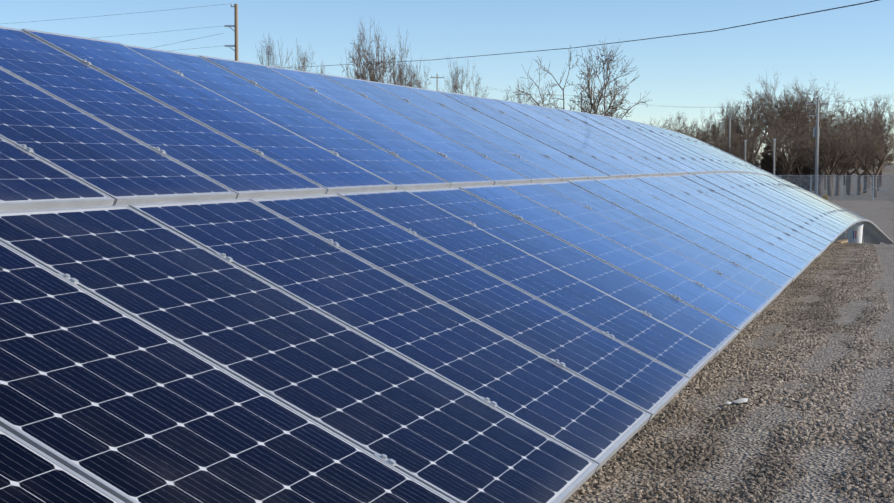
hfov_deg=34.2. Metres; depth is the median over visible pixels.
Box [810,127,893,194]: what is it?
tree
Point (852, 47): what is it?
sky
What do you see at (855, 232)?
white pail
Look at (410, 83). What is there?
tree
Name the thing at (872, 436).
gravel stones
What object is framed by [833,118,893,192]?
tree
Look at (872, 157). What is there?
tree
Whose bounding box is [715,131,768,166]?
tree
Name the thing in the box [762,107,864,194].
tree
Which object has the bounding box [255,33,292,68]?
tree
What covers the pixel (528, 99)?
tree
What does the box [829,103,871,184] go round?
tree
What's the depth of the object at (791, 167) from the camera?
174.94 m
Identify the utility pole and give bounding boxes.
[224,4,237,60]
[430,74,443,90]
[729,119,730,153]
[807,98,828,194]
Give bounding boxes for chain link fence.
[778,175,893,200]
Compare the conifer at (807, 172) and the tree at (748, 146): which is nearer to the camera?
the conifer at (807, 172)
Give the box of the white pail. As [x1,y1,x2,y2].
[848,223,862,242]
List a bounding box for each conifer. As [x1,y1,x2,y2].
[760,146,775,174]
[775,152,789,180]
[789,158,807,189]
[803,160,814,190]
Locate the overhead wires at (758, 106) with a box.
[432,76,889,146]
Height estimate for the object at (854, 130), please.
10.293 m
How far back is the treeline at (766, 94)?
250.61 m
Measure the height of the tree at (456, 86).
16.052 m
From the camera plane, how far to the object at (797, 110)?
212.37 m
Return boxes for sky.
[0,0,893,162]
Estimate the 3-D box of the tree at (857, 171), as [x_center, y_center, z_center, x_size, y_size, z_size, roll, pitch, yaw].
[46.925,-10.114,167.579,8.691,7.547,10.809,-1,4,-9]
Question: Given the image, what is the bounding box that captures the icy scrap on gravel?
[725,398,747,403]
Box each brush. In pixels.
[644,116,714,142]
[707,136,761,165]
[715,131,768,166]
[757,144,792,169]
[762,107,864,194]
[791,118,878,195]
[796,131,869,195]
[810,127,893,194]
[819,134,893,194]
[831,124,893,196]
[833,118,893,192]
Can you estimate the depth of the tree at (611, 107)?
118.93 m
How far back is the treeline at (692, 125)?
253.32 m
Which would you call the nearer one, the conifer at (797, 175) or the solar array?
the solar array
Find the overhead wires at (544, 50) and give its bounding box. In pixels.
[5,0,878,67]
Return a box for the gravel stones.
[566,243,893,502]
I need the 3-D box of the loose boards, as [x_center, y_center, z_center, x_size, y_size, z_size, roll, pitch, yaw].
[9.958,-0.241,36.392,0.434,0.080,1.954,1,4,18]
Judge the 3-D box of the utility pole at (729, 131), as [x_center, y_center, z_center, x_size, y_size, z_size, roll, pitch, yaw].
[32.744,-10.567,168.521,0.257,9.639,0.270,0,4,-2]
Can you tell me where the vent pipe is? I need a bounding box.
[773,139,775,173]
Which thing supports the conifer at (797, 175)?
on the gravel ground
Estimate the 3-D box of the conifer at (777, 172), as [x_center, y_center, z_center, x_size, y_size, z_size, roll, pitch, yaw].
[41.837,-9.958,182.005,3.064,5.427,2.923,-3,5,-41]
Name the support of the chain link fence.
on the gravel ground
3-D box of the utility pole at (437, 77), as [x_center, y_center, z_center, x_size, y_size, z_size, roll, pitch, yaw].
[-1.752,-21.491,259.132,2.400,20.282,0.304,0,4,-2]
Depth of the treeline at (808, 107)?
216.86 m
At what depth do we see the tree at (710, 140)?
187.14 m
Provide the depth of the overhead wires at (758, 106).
155.66 m
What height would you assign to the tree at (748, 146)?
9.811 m
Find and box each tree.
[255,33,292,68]
[290,37,325,73]
[341,17,408,84]
[392,28,429,87]
[443,55,486,97]
[503,80,539,104]
[509,39,651,118]
[829,103,871,184]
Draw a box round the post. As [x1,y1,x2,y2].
[744,140,746,160]
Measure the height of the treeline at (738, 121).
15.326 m
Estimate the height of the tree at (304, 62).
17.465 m
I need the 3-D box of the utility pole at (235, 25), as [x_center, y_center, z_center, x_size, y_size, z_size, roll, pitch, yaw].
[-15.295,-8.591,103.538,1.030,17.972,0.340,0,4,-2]
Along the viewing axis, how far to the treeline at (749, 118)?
235.51 m
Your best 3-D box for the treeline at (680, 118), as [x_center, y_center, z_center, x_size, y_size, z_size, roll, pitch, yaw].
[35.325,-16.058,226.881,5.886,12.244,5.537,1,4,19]
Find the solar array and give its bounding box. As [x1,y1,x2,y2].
[0,27,893,502]
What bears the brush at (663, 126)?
on the gravel ground
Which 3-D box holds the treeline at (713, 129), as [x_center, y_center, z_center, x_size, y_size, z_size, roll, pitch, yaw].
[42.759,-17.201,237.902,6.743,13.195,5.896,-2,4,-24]
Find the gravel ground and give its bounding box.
[564,163,893,502]
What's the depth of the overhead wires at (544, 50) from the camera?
30.66 m
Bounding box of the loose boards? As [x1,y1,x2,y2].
[835,239,847,242]
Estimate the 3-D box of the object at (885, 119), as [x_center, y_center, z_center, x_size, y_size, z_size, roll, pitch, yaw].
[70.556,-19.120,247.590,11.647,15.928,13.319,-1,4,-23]
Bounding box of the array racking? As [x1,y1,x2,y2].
[16,59,891,465]
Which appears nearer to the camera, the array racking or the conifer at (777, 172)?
the array racking
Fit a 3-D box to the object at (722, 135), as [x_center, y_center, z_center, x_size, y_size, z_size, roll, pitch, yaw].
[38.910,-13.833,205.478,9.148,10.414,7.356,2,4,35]
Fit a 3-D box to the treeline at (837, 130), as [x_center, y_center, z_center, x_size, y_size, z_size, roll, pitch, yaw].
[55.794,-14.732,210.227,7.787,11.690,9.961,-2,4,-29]
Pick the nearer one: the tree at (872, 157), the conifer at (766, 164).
the tree at (872, 157)
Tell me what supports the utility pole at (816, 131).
on the gravel ground

